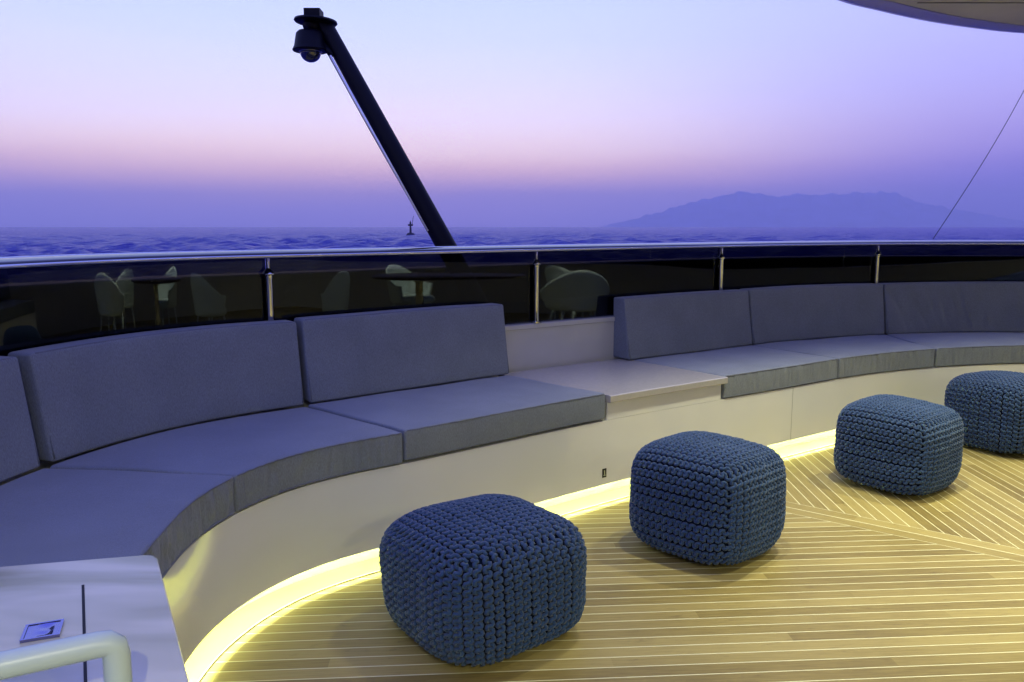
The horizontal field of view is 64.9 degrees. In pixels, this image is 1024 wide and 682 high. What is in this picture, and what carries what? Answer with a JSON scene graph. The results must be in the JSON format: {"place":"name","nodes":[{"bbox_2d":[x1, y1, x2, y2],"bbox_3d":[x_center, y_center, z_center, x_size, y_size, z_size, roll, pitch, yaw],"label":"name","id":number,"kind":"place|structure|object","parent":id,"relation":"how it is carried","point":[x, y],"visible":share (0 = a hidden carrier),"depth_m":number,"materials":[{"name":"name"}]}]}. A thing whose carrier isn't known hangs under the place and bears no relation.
{"place":"outdoors","nodes":[
{"label":"outdoors","id":0,"kind":"place"},
{"bbox_2d":[294,8,456,245],"bbox_3d":[-0.623,-0.912,4.608,1.267,1.932,0.243,2,8,13],"label":"camera mast","id":1,"kind":"object","parent":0,"point":[391,148],"visible":0.79,"depth_m":4.55,"materials":[{"name":"black metal"}]},
{"bbox_2d":[292,21,326,62],"bbox_3d":[-1.150,-1.715,4.591,0.202,0.247,0.202,0,8,0],"label":"security camera","id":2,"kind":"object","parent":1,"relation":"hanging from","point":[309,42],"visible":0.97,"depth_m":4.54,"materials":[{"name":"black paint"}]},
{"bbox_2d":[0,227,1023,267],"bbox_3d":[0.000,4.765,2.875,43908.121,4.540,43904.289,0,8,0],"label":"sea","id":3,"kind":"structure","parent":0,"point":[26,241],"depth_m":379.54,"materials":[{"name":"blue liquid"}]},
{"bbox_2d":[406,216,414,234],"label":"beacon","id":4,"kind":"object","parent":3,"relation":"in","point":[410,230],"visible":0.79,"depth_m":415.26,"materials":[{"name":"black paint"}]},
{"bbox_2d":[0,0,1023,226],"label":"sky","id":5,"kind":"structure","parent":0,"point":[114,113],"materials":[{"name":"purple"}]},
{"bbox_2d":[200,497,1023,681],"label":"teak deck","id":6,"kind":"structure","parent":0,"point":[805,599],"depth_m":2.66,"materials":[{"name":"brown wood"}]},
{"bbox_2d":[0,555,188,681],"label":"table","id":7,"kind":"object","parent":6,"relation":"on","point":[126,597],"visible":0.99,"depth_m":1.31,"materials":[{"name":"white plastic"}]},
{"bbox_2d":[0,630,132,681],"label":"grab rail","id":8,"kind":"object","parent":7,"relation":"attached to","point":[111,648],"visible":1,"depth_m":0.95,"materials":[{"name":"white metal"}]},
{"bbox_2d":[379,494,586,666],"bbox_3d":[-0.095,0.739,2.617,0.582,0.389,0.574,-7,10,-36],"label":"pouf","id":9,"kind":"object","parent":6,"relation":"on","point":[474,581],"visible":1,"depth_m":2.41,"materials":[{"name":"blue fabric"}]},
{"bbox_2d":[185,436,834,681],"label":"light strip","id":10,"kind":"object","parent":6,"relation":"on","point":[219,638],"visible":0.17,"depth_m":2.88,"materials":[{"name":"plastic"}]},
{"bbox_2d":[0,316,1023,485],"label":"coaming wall","id":11,"kind":"structure","parent":6,"relation":"on","point":[544,344],"depth_m":4.55,"materials":[{"name":"paint"}]},
{"bbox_2d":[0,240,1023,355],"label":"guard rail","id":12,"kind":"object","parent":11,"relation":"on","point":[45,300],"visible":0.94,"depth_m":4.01,"materials":[{"name":"black glass"}]},
{"bbox_2d":[933,91,1023,238],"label":"stay wire","id":13,"kind":"object","parent":12,"relation":"on","point":[982,162],"visible":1,"depth_m":6.20,"materials":[{"name":"black metal"}]},
{"bbox_2d":[197,444,833,681],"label":"margin seam","id":14,"kind":"object","parent":6,"relation":"on","point":[236,639],"visible":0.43,"depth_m":2.87,"materials":[{"name":"beige"}]},
{"bbox_2d":[163,363,1023,663],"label":"bench base","id":15,"kind":"object","parent":6,"relation":"on","point":[215,575],"visible":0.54,"depth_m":3.32,"materials":[{"name":"beige paint"}]},
{"bbox_2d":[0,468,234,578],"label":"seat cushion","id":16,"kind":"object","parent":15,"relation":"on","point":[166,520],"visible":0.62,"depth_m":2.22,"materials":[{"name":"fabric"}]},
{"bbox_2d":[0,356,39,481],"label":"back cushion","id":17,"kind":"object","parent":16,"relation":"on","point":[18,453],"visible":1,"depth_m":2.52,"materials":[{"name":"fabric"}]},
{"bbox_2d":[50,407,402,511],"bbox_3d":[-1.016,0.426,2.926,0.719,0.131,1.073,7,11,40],"label":"seat cushion","id":18,"kind":"object","parent":15,"relation":"on","point":[259,457],"visible":0.9,"depth_m":2.87,"materials":[{"name":"fabric"}]},
{"bbox_2d":[8,320,303,461],"bbox_3d":[-1.311,0.150,3.122,0.246,0.367,1.151,6,10,35],"label":"back cushion","id":19,"kind":"object","parent":18,"relation":"on","point":[85,395],"visible":0.98,"depth_m":3.04,"materials":[{"name":"fabric"}]},
{"bbox_2d":[308,375,604,460],"bbox_3d":[-0.228,0.318,3.648,1.178,0.131,0.665,-7,10,-39],"label":"seat cushion","id":20,"kind":"object","parent":15,"relation":"on","point":[432,420],"visible":0.9,"depth_m":3.48,"materials":[{"name":"fabric"}]},
{"bbox_2d":[294,303,508,402],"bbox_3d":[-0.491,0.033,3.909,1.127,0.368,0.159,-7,10,-39],"label":"back cushion","id":21,"kind":"object","parent":20,"relation":"on","point":[345,355],"visible":0.92,"depth_m":3.81,"materials":[{"name":"fabric"}]},
{"bbox_2d":[602,468,606,477],"bbox_3d":[0.438,0.625,3.818,0.026,0.043,0.003,-6,10,-36],"label":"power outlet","id":22,"kind":"object","parent":15,"relation":"attached to","point":[604,470],"visible":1,"depth_m":3.82,"materials":[{"name":"black plastic"}]},
{"bbox_2d":[498,358,727,402],"bbox_3d":[0.527,0.242,4.270,0.931,0.121,0.772,-6,10,-35],"label":"built in table","id":23,"kind":"object","parent":15,"relation":"on","point":[616,380],"visible":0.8,"depth_m":4.21,"materials":[{"name":"stone"}]},
{"bbox_2d":[634,345,837,397],"bbox_3d":[1.332,0.164,4.774,1.044,0.132,0.666,-5,10,-34],"label":"seat cushion","id":24,"kind":"object","parent":15,"relation":"on","point":[749,369],"visible":0.84,"depth_m":4.61,"materials":[{"name":"fabric"}]},
{"bbox_2d":[613,289,751,359],"bbox_3d":[1.100,-0.119,5.061,1.100,0.364,0.158,-5,10,-34],"label":"back cushion","id":25,"kind":"object","parent":24,"relation":"on","point":[652,325],"visible":1,"depth_m":4.95,"materials":[{"name":"fabric"}]},
{"bbox_2d":[752,335,934,377],"bbox_3d":[2.282,0.083,5.347,1.246,0.132,0.682,-4,9,-27],"label":"seat cushion","id":26,"kind":"object","parent":15,"relation":"on","point":[861,355],"visible":0.84,"depth_m":5.12,"materials":[{"name":"fabric"}]},
{"bbox_2d":[739,283,884,343],"bbox_3d":[2.118,-0.206,5.659,1.267,0.366,0.196,-4,9,-25],"label":"back cushion","id":27,"kind":"object","parent":26,"relation":"on","point":[790,313],"visible":0.98,"depth_m":5.62,"materials":[{"name":"fabric"}]},
{"bbox_2d":[887,332,1023,366],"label":"seat cushion","id":28,"kind":"object","parent":15,"relation":"on","point":[963,348],"visible":0.88,"depth_m":5.33,"materials":[{"name":"fabric"}]},
{"bbox_2d":[878,281,1023,333],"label":"back cushion","id":29,"kind":"object","parent":28,"relation":"on","point":[965,306],"visible":0.92,"depth_m":5.96,"materials":[{"name":"fabric"}]},
{"bbox_2d":[629,431,786,564],"bbox_3d":[0.794,0.616,3.280,0.538,0.444,0.540,8,9,43],"label":"pouf","id":30,"kind":"object","parent":6,"relation":"on","point":[708,498],"visible":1,"depth_m":3.08,"materials":[{"name":"blue fabric"}]},
{"bbox_2d":[786,502,1023,561],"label":"deck border","id":31,"kind":"object","parent":6,"relation":"on","point":[981,547],"depth_m":3.46,"materials":[{"name":"brown wood"}]},
{"bbox_3d":[3.500,0.468,-3.337,9.400,2.610,0.260,0,8,0],"label":"deckhouse","id":32,"kind":"object","parent":6,"relation":"on","visible":0},
{"bbox_2d":[839,0,1023,32],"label":"canopy roof","id":33,"kind":"structure","parent":32,"relation":"attached to","point":[1001,15],"depth_m":4.95,"materials":[{"name":"grey paint"}]},
{"bbox_2d":[604,191,1023,226],"bbox_3d":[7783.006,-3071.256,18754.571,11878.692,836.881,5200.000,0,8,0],"label":"hills","id":34,"kind":"structure","parent":0,"point":[852,209],"depth_m":17297.82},
{"bbox_2d":[782,445,1023,548],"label":"teak deck","id":35,"kind":"structure","parent":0,"point":[980,497],"depth_m":3.91,"materials":[{"name":"brown wood"}]},
{"bbox_2d":[833,394,963,495],"bbox_3d":[1.957,0.510,4.090,0.524,0.427,0.522,-7,12,-40],"label":"pouf","id":36,"kind":"object","parent":35,"relation":"on","point":[898,444],"visible":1,"depth_m":3.91,"materials":[{"name":"blue fabric"}]},
{"bbox_2d":[944,370,1023,453],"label":"pouf","id":37,"kind":"object","parent":35,"relation":"on","point":[987,406],"visible":0.89,"depth_m":4.62,"materials":[{"name":"blue fabric"}]}
]}

